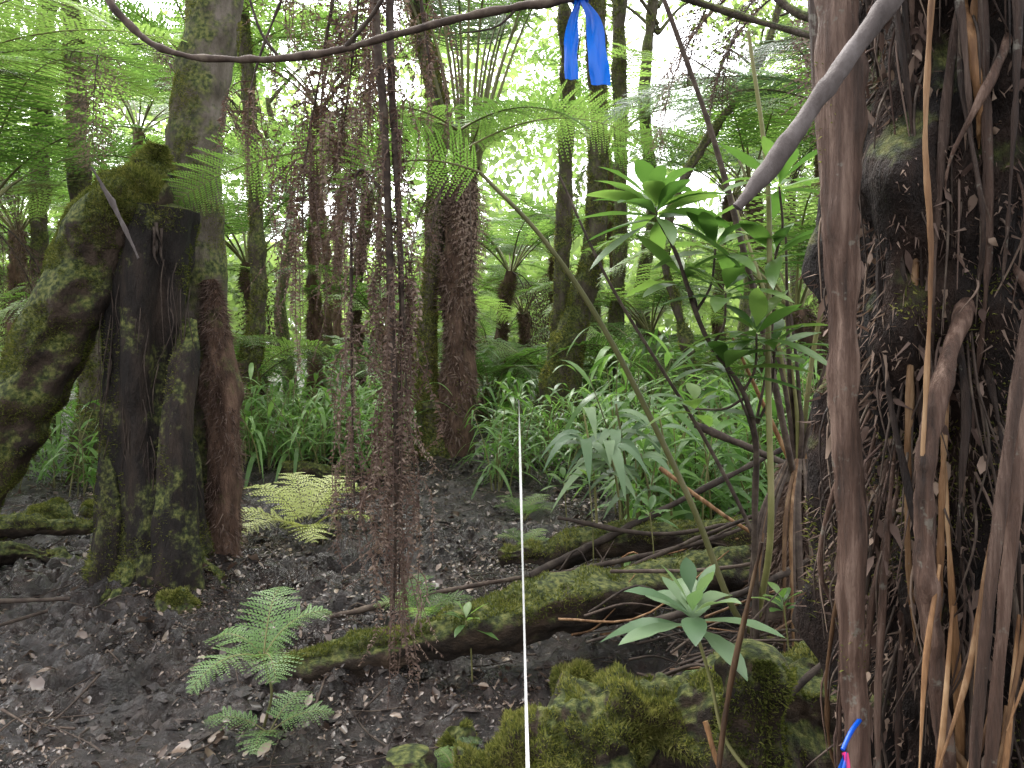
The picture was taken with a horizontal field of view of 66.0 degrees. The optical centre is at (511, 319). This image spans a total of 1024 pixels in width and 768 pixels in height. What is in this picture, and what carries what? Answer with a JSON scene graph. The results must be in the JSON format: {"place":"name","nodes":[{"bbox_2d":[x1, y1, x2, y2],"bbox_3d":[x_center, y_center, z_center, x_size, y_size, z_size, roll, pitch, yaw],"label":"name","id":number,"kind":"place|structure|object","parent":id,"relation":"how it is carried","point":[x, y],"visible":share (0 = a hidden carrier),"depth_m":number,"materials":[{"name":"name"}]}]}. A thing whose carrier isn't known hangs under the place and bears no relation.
{"place":"outdoors","nodes":[
{"label":"outdoors","id":0,"kind":"place"},
{"bbox_2d":[0,317,809,767],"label":"muddy ground","id":1,"kind":"structure","parent":0,"point":[122,685],"depth_m":3.75,"materials":[{"name":"soil"}]},
{"bbox_2d":[0,207,57,348],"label":"tree fern","id":2,"kind":"object","parent":1,"relation":"on","point":[50,231],"visible":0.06,"depth_m":14.16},
{"bbox_2d":[0,201,60,318],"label":"tree fern","id":3,"kind":"object","parent":1,"relation":"on","point":[2,279],"visible":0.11,"depth_m":22.45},
{"bbox_2d":[0,541,84,565],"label":"fallen mossy log","id":4,"kind":"object","parent":1,"relation":"on","point":[11,552],"visible":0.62,"depth_m":4.86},
{"bbox_2d":[27,2,61,445],"bbox_3d":[-5.822,-2.918,9.373,3.304,8.920,4.064,0,0,-32],"label":"mossy tree","id":5,"kind":"object","parent":1,"relation":"on","point":[39,238],"visible":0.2,"depth_m":9.43,"materials":[{"name":"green plant"}]},
{"bbox_2d":[0,511,92,538],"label":"fallen mossy log","id":6,"kind":"object","parent":1,"relation":"on","point":[13,525],"visible":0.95,"depth_m":5.41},
{"bbox_2d":[23,497,75,519],"bbox_3d":[-3.608,1.545,6.103,0.424,0.362,0.431,0,0,0],"label":"mossy rock","id":7,"kind":"object","parent":1,"relation":"on","point":[55,508],"visible":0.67,"depth_m":6.03,"materials":[{"name":"green plant"}]},
{"bbox_2d":[16,400,99,498],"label":"ginger undergrowth","id":8,"kind":"object","parent":1,"relation":"on","point":[50,447],"visible":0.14,"depth_m":7.34,"materials":[{"name":"green plant"}]},
{"bbox_2d":[0,122,118,343],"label":"tree fern","id":9,"kind":"object","parent":1,"relation":"on","point":[14,279],"visible":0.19,"depth_m":11.94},
{"bbox_2d":[58,0,103,481],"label":"mossy tree","id":10,"kind":"object","parent":1,"relation":"on","point":[87,379],"visible":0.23,"depth_m":7.90,"materials":[{"name":"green plant"}]},
{"bbox_2d":[0,32,165,285],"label":"tree fern","id":11,"kind":"object","parent":1,"relation":"on","point":[15,222],"visible":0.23,"depth_m":9.81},
{"bbox_2d":[78,498,92,518],"bbox_3d":[-3.294,1.530,6.306,0.366,0.315,0.363,0,0,0],"label":"mossy rock","id":12,"kind":"object","parent":1,"relation":"on","point":[86,506],"visible":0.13,"depth_m":6.18,"materials":[{"name":"green plant"}]},
{"bbox_2d":[0,1,173,288],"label":"tree fern","id":13,"kind":"object","parent":1,"relation":"on","point":[92,67],"visible":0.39,"depth_m":8.27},
{"bbox_2d":[13,105,164,166],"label":"tree fern","id":14,"kind":"object","parent":1,"relation":"on","point":[159,137],"visible":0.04,"depth_m":17.26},
{"bbox_2d":[0,45,224,301],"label":"tree fern","id":15,"kind":"object","parent":1,"relation":"on","point":[13,154],"visible":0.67,"depth_m":6.55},
{"bbox_2d":[57,0,816,193],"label":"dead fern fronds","id":16,"kind":"object","parent":15,"relation":"attached to","point":[699,25],"visible":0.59,"depth_m":4.22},
{"bbox_2d":[601,14,811,133],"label":"shaded fern fronds","id":17,"kind":"object","parent":16,"relation":"attached to","point":[776,46],"visible":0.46,"depth_m":4.86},
{"bbox_2d":[0,139,228,605],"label":"broken tree trunk","id":18,"kind":"object","parent":1,"relation":"on","point":[118,264],"visible":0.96,"depth_m":4.36,"materials":[{"name":"black plant"}]},
{"bbox_2d":[0,262,273,321],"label":"tree fern","id":19,"kind":"object","parent":1,"relation":"on","point":[14,304],"visible":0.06,"depth_m":10.44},
{"bbox_2d":[19,32,284,163],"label":"tree fern","id":20,"kind":"object","parent":1,"relation":"on","point":[154,109],"visible":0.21,"depth_m":13.01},
{"bbox_2d":[49,123,289,178],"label":"tree fern","id":21,"kind":"object","parent":1,"relation":"on","point":[151,134],"visible":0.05,"depth_m":17.75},
{"bbox_2d":[153,585,202,613],"bbox_3d":[-1.743,1.501,4.104,0.277,0.248,0.227,0,0,0],"label":"mossy rock","id":22,"kind":"object","parent":1,"relation":"on","point":[180,598],"visible":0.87,"depth_m":4.06,"materials":[{"name":"green plant"}]},
{"bbox_2d":[0,0,385,206],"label":"tree fern","id":23,"kind":"object","parent":1,"relation":"on","point":[151,22],"visible":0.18,"depth_m":9.33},
{"bbox_2d":[165,0,243,545],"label":"mossy tree","id":24,"kind":"object","parent":1,"relation":"on","point":[199,90],"visible":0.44,"depth_m":4.87,"materials":[{"name":"grey plant"}]},
{"bbox_2d":[0,0,356,215],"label":"overhanging fern fronds","id":25,"kind":"object","parent":24,"relation":"attached to","point":[28,22],"visible":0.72,"depth_m":4.73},
{"bbox_2d":[305,75,655,166],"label":"overhanging fern fronds","id":26,"kind":"object","parent":25,"relation":"attached to","point":[528,108],"visible":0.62,"depth_m":5.26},
{"bbox_2d":[105,0,573,62],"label":"curved branch","id":27,"kind":"object","parent":24,"relation":"attached to","point":[133,28],"visible":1,"depth_m":2.49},
{"bbox_2d":[564,0,610,85],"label":"blue flagging ribbon","id":28,"kind":"object","parent":27,"relation":"attached to","point":[599,69],"visible":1,"depth_m":2.43,"materials":[{"name":"blue plastic"}]},
{"bbox_2d":[194,278,251,557],"bbox_3d":[-1.797,0.668,4.860,0.405,1.859,0.390,0,0,0],"label":"shaggy fern trunk","id":29,"kind":"object","parent":1,"relation":"on","point":[221,389],"visible":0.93,"depth_m":4.80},
{"bbox_2d":[62,161,405,418],"bbox_3d":[-3.856,-0.114,11.042,4.257,3.811,4.471,0,0,-37],"label":"tree fern","id":30,"kind":"object","parent":1,"relation":"on","point":[235,222],"visible":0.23,"depth_m":10.86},
{"bbox_2d":[237,0,269,453],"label":"mossy tree","id":31,"kind":"object","parent":1,"relation":"on","point":[257,247],"visible":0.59,"depth_m":8.93,"materials":[{"name":"brown plant"}]},
{"bbox_2d":[186,586,333,754],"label":"fern","id":32,"kind":"object","parent":1,"relation":"on","point":[267,646],"visible":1,"depth_m":2.94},
{"bbox_2d":[112,0,463,398],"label":"mossy tree","id":33,"kind":"object","parent":1,"relation":"on","point":[283,314],"visible":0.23,"depth_m":14.79,"materials":[{"name":"green plant"}]},
{"bbox_2d":[233,335,357,380],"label":"tree fern","id":34,"kind":"object","parent":1,"relation":"on","point":[270,361],"visible":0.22,"depth_m":9.60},
{"bbox_2d":[117,0,483,421],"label":"tree fern","id":35,"kind":"object","parent":1,"relation":"on","point":[313,320],"visible":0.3,"depth_m":11.50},
{"bbox_2d":[224,127,393,375],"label":"tree fern","id":36,"kind":"object","parent":1,"relation":"on","point":[329,320],"visible":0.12,"depth_m":16.92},
{"bbox_2d":[241,472,377,542],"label":"yellow fern frond","id":37,"kind":"object","parent":1,"relation":"on","point":[314,510],"visible":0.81,"depth_m":5.67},
{"bbox_2d":[235,120,426,376],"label":"tree fern","id":38,"kind":"object","parent":1,"relation":"on","point":[338,328],"visible":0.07,"depth_m":19.89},
{"bbox_2d":[203,0,467,709],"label":"hanging dead fronds","id":39,"kind":"object","parent":1,"relation":"on","point":[407,309],"visible":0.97,"depth_m":3.03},
{"bbox_2d":[280,460,405,483],"bbox_3d":[-1.598,1.454,7.472,1.266,0.225,0.219,0,0,12],"label":"fallen mossy log","id":40,"kind":"object","parent":1,"relation":"on","point":[318,470],"visible":0.58,"depth_m":7.49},
{"bbox_2d":[239,363,458,487],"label":"ginger undergrowth","id":41,"kind":"object","parent":1,"relation":"on","point":[297,427],"visible":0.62,"depth_m":8.02,"materials":[{"name":"green plant"}]},
{"bbox_2d":[299,333,412,381],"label":"tree fern","id":42,"kind":"object","parent":1,"relation":"on","point":[336,341],"visible":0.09,"depth_m":17.57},
{"bbox_2d":[231,73,492,358],"bbox_3d":[-5.197,-3.185,24.940,8.939,9.660,6.589,0,0,-10],"label":"tree fern","id":43,"kind":"object","parent":1,"relation":"on","point":[376,97],"visible":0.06,"depth_m":24.57,"materials":[{"name":"green plant"}]},
{"bbox_2d":[223,105,502,404],"bbox_3d":[-2.457,-0.825,13.614,4.820,5.171,3.905,0,0,4],"label":"tree fern","id":44,"kind":"object","parent":1,"relation":"on","point":[357,315],"visible":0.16,"depth_m":13.36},
{"bbox_2d":[0,454,745,767],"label":"mud clods","id":45,"kind":"object","parent":1,"relation":"on","point":[100,732],"visible":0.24,"depth_m":3.29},
{"bbox_2d":[287,327,483,379],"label":"tree fern","id":46,"kind":"object","parent":1,"relation":"on","point":[358,347],"visible":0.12,"depth_m":12.52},
{"bbox_2d":[267,263,513,397],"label":"tree fern","id":47,"kind":"object","parent":1,"relation":"on","point":[359,301],"visible":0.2,"depth_m":11.38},
{"bbox_2d":[0,439,787,767],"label":"leaf litter","id":48,"kind":"object","parent":1,"relation":"on","point":[40,683],"visible":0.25,"depth_m":3.76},
{"bbox_2d":[0,334,805,441],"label":"fern undergrowth","id":49,"kind":"object","parent":1,"relation":"on","point":[328,392],"visible":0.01,"depth_m":13.48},
{"bbox_2d":[0,339,810,444],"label":"ginger undergrowth","id":50,"kind":"object","parent":1,"relation":"on","point":[532,383],"visible":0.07,"depth_m":11.31,"materials":[{"name":"green plant"}]},
{"bbox_2d":[0,0,818,359],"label":"distant forest","id":51,"kind":"object","parent":1,"relation":"on","point":[552,164],"visible":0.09,"depth_m":30.15,"materials":[{"name":"green plant"}]},
{"bbox_2d":[382,743,436,767],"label":"leaf","id":52,"kind":"object","parent":1,"relation":"on","point":[413,755],"visible":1,"depth_m":2.45,"materials":[{"name":"green plant"}]},
{"bbox_2d":[0,422,821,767],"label":"fallen branches","id":53,"kind":"object","parent":1,"relation":"on","point":[646,556],"depth_m":3.76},
{"bbox_2d":[375,573,473,620],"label":"fern","id":54,"kind":"object","parent":1,"relation":"on","point":[430,610],"visible":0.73,"depth_m":3.95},
{"bbox_2d":[405,0,452,461],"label":"mossy tree","id":55,"kind":"object","parent":1,"relation":"on","point":[427,329],"visible":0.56,"depth_m":8.40,"materials":[{"name":"brown plant"}]},
{"bbox_2d":[434,716,478,757],"bbox_3d":[-0.208,1.576,2.906,0.194,0.227,0.176,0,0,0],"label":"mossy rock","id":56,"kind":"object","parent":1,"relation":"on","point":[451,735],"visible":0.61,"depth_m":2.88,"materials":[{"name":"green plant"}]},
{"bbox_2d":[434,736,481,767],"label":"fern","id":57,"kind":"object","parent":1,"relation":"on","point":[448,763],"visible":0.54,"depth_m":2.79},
{"bbox_2d":[374,259,547,362],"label":"tree fern","id":58,"kind":"object","parent":1,"relation":"on","point":[486,281],"visible":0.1,"depth_m":16.27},
{"bbox_2d":[441,601,497,680],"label":"seedling plant","id":59,"kind":"object","parent":1,"relation":"on","point":[466,608],"visible":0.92,"depth_m":3.40,"materials":[{"name":"green plant"}]},
{"bbox_2d":[317,0,639,457],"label":"tree fern","id":60,"kind":"object","parent":1,"relation":"on","point":[457,305],"visible":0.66,"depth_m":8.25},
{"bbox_2d":[439,311,549,374],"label":"tree fern","id":61,"kind":"object","parent":1,"relation":"on","point":[485,329],"visible":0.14,"depth_m":19.52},
{"bbox_2d":[373,200,640,402],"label":"tree fern","id":62,"kind":"object","parent":1,"relation":"on","point":[507,288],"visible":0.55,"depth_m":13.83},
{"bbox_2d":[274,545,750,683],"bbox_3d":[0.098,1.338,3.564,2.273,0.475,0.351,0,0,-16],"label":"fallen mossy log","id":63,"kind":"object","parent":1,"relation":"on","point":[551,598],"visible":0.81,"depth_m":3.47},
{"bbox_2d":[437,338,594,428],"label":"tree fern","id":64,"kind":"object","parent":1,"relation":"on","point":[505,369],"visible":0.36,"depth_m":11.26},
{"bbox_2d":[495,528,549,544],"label":"fern","id":65,"kind":"object","parent":1,"relation":"on","point":[519,535],"visible":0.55,"depth_m":5.26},
{"bbox_2d":[518,396,529,767],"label":"measuring tape","id":66,"kind":"object","parent":1,"relation":"on","point":[525,669],"visible":0.91,"depth_m":2.10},
{"bbox_2d":[494,494,557,521],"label":"fern","id":67,"kind":"object","parent":1,"relation":"on","point":[525,508],"visible":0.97,"depth_m":6.24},
{"bbox_2d":[396,3,666,377],"bbox_3d":[0.339,-2.997,18.743,6.203,9.284,5.551,0,0,16],"label":"mossy tree","id":68,"kind":"object","parent":1,"relation":"on","point":[544,41],"visible":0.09,"depth_m":18.80,"materials":[{"name":"green plant"}]},
{"bbox_2d":[473,258,609,377],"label":"tree fern","id":69,"kind":"object","parent":1,"relation":"on","point":[495,268],"visible":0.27,"depth_m":17.57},
{"bbox_2d":[476,338,632,417],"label":"tree fern","id":70,"kind":"object","parent":1,"relation":"on","point":[533,359],"visible":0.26,"depth_m":11.71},
{"bbox_2d":[546,3,576,353],"bbox_3d":[0.701,-3.083,10.692,3.579,9.445,4.557,0,0,32],"label":"mossy tree","id":71,"kind":"object","parent":1,"relation":"on","point":[562,246],"visible":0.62,"depth_m":10.12,"materials":[{"name":"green plant"}]},
{"bbox_2d":[451,377,674,498],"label":"ginger undergrowth","id":72,"kind":"object","parent":1,"relation":"on","point":[502,439],"visible":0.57,"depth_m":7.63,"materials":[{"name":"green plant"}]},
{"bbox_2d":[541,467,584,527],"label":"seedling plant","id":73,"kind":"object","parent":1,"relation":"on","point":[562,471],"visible":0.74,"depth_m":4.60,"materials":[{"name":"green plant"}]},
{"bbox_2d":[477,188,662,338],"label":"tree fern","id":74,"kind":"object","parent":1,"relation":"on","point":[550,269],"visible":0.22,"depth_m":15.59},
{"bbox_2d":[548,657,595,695],"bbox_3d":[0.261,1.546,3.305,0.244,0.265,0.263,0,0,0],"label":"mossy rock","id":75,"kind":"object","parent":1,"relation":"on","point":[581,668],"visible":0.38,"depth_m":3.28,"materials":[{"name":"green plant"}]},
{"bbox_2d":[534,0,611,448],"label":"mossy tree","id":76,"kind":"object","parent":1,"relation":"on","point":[574,321],"visible":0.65,"depth_m":9.88,"materials":[{"name":"green plant"}]},
{"bbox_2d":[550,4,603,398],"bbox_3d":[1.090,-3.610,15.121,6.190,10.510,4.536,0,0,-27],"label":"mossy tree","id":77,"kind":"object","parent":1,"relation":"on","point":[592,318],"visible":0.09,"depth_m":15.05,"materials":[{"name":"plant"}]},
{"bbox_2d":[521,328,636,361],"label":"tree fern","id":78,"kind":"object","parent":1,"relation":"on","point":[539,331],"visible":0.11,"depth_m":15.87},
{"bbox_2d":[330,0,828,652],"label":"young tree fern","id":79,"kind":"object","parent":1,"relation":"on","point":[782,518],"visible":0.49,"depth_m":3.24,"materials":[{"name":"plant"}]},
{"bbox_2d":[679,0,809,38],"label":"tree branch","id":80,"kind":"object","parent":79,"relation":"attached to","point":[791,9],"visible":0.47,"depth_m":3.00,"materials":[{"name":"brown plant"}]},
{"bbox_2d":[565,466,611,563],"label":"seedling plant","id":81,"kind":"object","parent":1,"relation":"on","point":[584,480],"visible":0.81,"depth_m":4.30,"materials":[{"name":"green plant"}]},
{"bbox_2d":[476,42,729,373],"bbox_3d":[1.599,-1.208,13.358,4.198,5.938,4.380,0,0,26],"label":"tree fern","id":82,"kind":"object","parent":1,"relation":"on","point":[533,88],"visible":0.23,"depth_m":12.67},
{"bbox_2d":[603,0,630,415],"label":"mossy tree","id":83,"kind":"object","parent":1,"relation":"on","point":[619,76],"visible":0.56,"depth_m":11.92,"materials":[{"name":"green plant"}]},
{"bbox_2d":[513,259,729,385],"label":"tree fern","id":84,"kind":"object","parent":1,"relation":"on","point":[605,294],"visible":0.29,"depth_m":11.89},
{"bbox_2d":[539,400,709,567],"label":"ginger plant","id":85,"kind":"object","parent":1,"relation":"on","point":[610,453],"visible":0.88,"depth_m":4.53,"materials":[{"name":"green plant"}]},
{"bbox_2d":[498,515,766,569],"bbox_3d":[0.956,1.229,4.378,2.159,0.471,0.337,0,0,14],"label":"fallen mossy log","id":86,"kind":"object","parent":1,"relation":"on","point":[555,546],"visible":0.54,"depth_m":4.37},
{"bbox_2d":[450,640,843,767],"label":"fallen mossy log","id":87,"kind":"object","parent":1,"relation":"on","point":[616,715],"visible":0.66,"depth_m":2.42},
{"bbox_2d":[630,495,678,615],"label":"seedling plant","id":88,"kind":"object","parent":1,"relation":"on","point":[650,502],"visible":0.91,"depth_m":4.01,"materials":[{"name":"green plant"}]},
{"bbox_2d":[606,0,727,394],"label":"mossy tree","id":89,"kind":"object","parent":1,"relation":"on","point":[651,22],"visible":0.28,"depth_m":13.92,"materials":[{"name":"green plant"}]},
{"bbox_2d":[548,322,799,404],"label":"tree fern","id":90,"kind":"object","parent":1,"relation":"on","point":[621,343],"visible":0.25,"depth_m":10.06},
{"bbox_2d":[556,354,822,566],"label":"ginger undergrowth","id":91,"kind":"object","parent":1,"relation":"on","point":[737,458],"visible":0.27,"depth_m":5.36,"materials":[{"name":"green plant"}]},
{"bbox_2d":[551,327,828,502],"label":"ginger undergrowth","id":92,"kind":"object","parent":1,"relation":"on","point":[625,386],"visible":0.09,"depth_m":7.84,"materials":[{"name":"green plant"}]},
{"bbox_2d":[582,104,813,408],"bbox_3d":[3.776,-0.766,13.528,4.704,5.046,3.811,0,0,33],"label":"tree fern","id":93,"kind":"object","parent":1,"relation":"on","point":[727,217],"visible":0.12,"depth_m":13.42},
{"bbox_2d":[576,136,827,638],"bbox_3d":[0.775,0.372,3.007,1.076,2.063,0.804,0,0,0],"label":"leathery leaf shrub","id":94,"kind":"object","parent":1,"relation":"on","point":[661,189],"visible":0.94,"depth_m":2.97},
{"bbox_2d":[579,180,828,402],"bbox_3d":[2.646,0.256,8.743,4.042,3.104,4.344,0,0,24],"label":"tree fern","id":95,"kind":"object","parent":1,"relation":"on","point":[801,316],"visible":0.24,"depth_m":8.34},
{"bbox_2d":[609,77,816,444],"bbox_3d":[2.965,-0.424,9.779,3.346,4.430,4.130,0,0,-17],"label":"tree fern","id":96,"kind":"object","parent":1,"relation":"on","point":[745,144],"visible":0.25,"depth_m":9.37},
{"bbox_2d":[661,4,782,414],"bbox_3d":[3.427,-2.437,9.419,4.498,7.917,4.589,0,0,0],"label":"mossy tree","id":97,"kind":"object","parent":1,"relation":"on","point":[684,335],"visible":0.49,"depth_m":8.96,"materials":[{"name":"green plant"}]},
{"bbox_2d":[654,342,805,389],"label":"tree fern","id":98,"kind":"object","parent":1,"relation":"on","point":[738,362],"visible":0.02,"depth_m":11.59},
{"bbox_2d":[664,0,807,379],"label":"mossy tree","id":99,"kind":"object","parent":1,"relation":"on","point":[743,303],"visible":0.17,"depth_m":17.08,"materials":[{"name":"green plant"}]},
{"bbox_2d":[706,639,798,767],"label":"mossy stump","id":100,"kind":"object","parent":1,"relation":"on","point":[761,697],"visible":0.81,"depth_m":2.13,"materials":[{"name":"green plant"}]},
{"bbox_2d":[601,557,786,767],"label":"seedling plant","id":101,"kind":"object","parent":100,"relation":"on","point":[689,588],"visible":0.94,"depth_m":2.18,"materials":[{"name":"green plant"}]},
{"bbox_2d":[681,51,825,330],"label":"tree fern","id":102,"kind":"object","parent":1,"relation":"on","point":[815,165],"visible":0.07,"depth_m":12.27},
{"bbox_2d":[701,74,813,363],"bbox_3d":[8.144,-2.771,21.596,5.957,8.830,5.497,0,0,0],"label":"mossy tree","id":103,"kind":"object","parent":1,"relation":"on","point":[792,292],"visible":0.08,"depth_m":21.79,"materials":[{"name":"green plant"}]},
{"bbox_2d":[696,216,827,338],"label":"tree fern","id":104,"kind":"object","parent":1,"relation":"on","point":[731,223],"visible":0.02,"depth_m":10.50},
{"bbox_2d":[725,0,806,54],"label":"mossy tree","id":105,"kind":"object","parent":1,"relation":"on","point":[755,27],"visible":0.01,"depth_m":16.26,"materials":[{"name":"green plant"}]},
{"bbox_2d":[710,203,822,326],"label":"tree fern","id":106,"kind":"object","parent":1,"relation":"on","point":[817,302],"visible":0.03,"depth_m":13.50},
{"bbox_2d":[751,582,800,650],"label":"seedling plant","id":107,"kind":"object","parent":1,"relation":"on","point":[784,593],"visible":0.73,"depth_m":2.91,"materials":[{"name":"green plant"}]},
{"bbox_2d":[751,166,815,287],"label":"tree fern","id":108,"kind":"object","parent":1,"relation":"on","point":[805,174],"visible":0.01,"depth_m":18.38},
{"bbox_2d":[773,4,815,149],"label":"tree fern","id":109,"kind":"object","parent":1,"relation":"on","point":[802,70],"visible":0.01,"depth_m":9.25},
{"bbox_2d":[788,0,1023,767],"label":"tree fern trunk","id":110,"kind":"object","parent":1,"relation":"on","point":[908,617],"visible":0.99,"depth_m":1.49,"materials":[{"name":"wood"}]},
{"bbox_2d":[733,0,903,210],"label":"grey branch","id":111,"kind":"object","parent":110,"relation":"attached to","point":[881,13],"visible":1,"depth_m":1.29,"materials":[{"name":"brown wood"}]},
{"bbox_2d":[838,719,861,767],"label":"flagging ribbon","id":112,"kind":"object","parent":110,"relation":"attached to","point":[845,761],"visible":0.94,"depth_m":1.43,"materials":[{"name":"blue plastic"}]},
{"bbox_2d":[0,0,814,313],"label":"sky","id":113,"kind":"structure","parent":0,"point":[661,46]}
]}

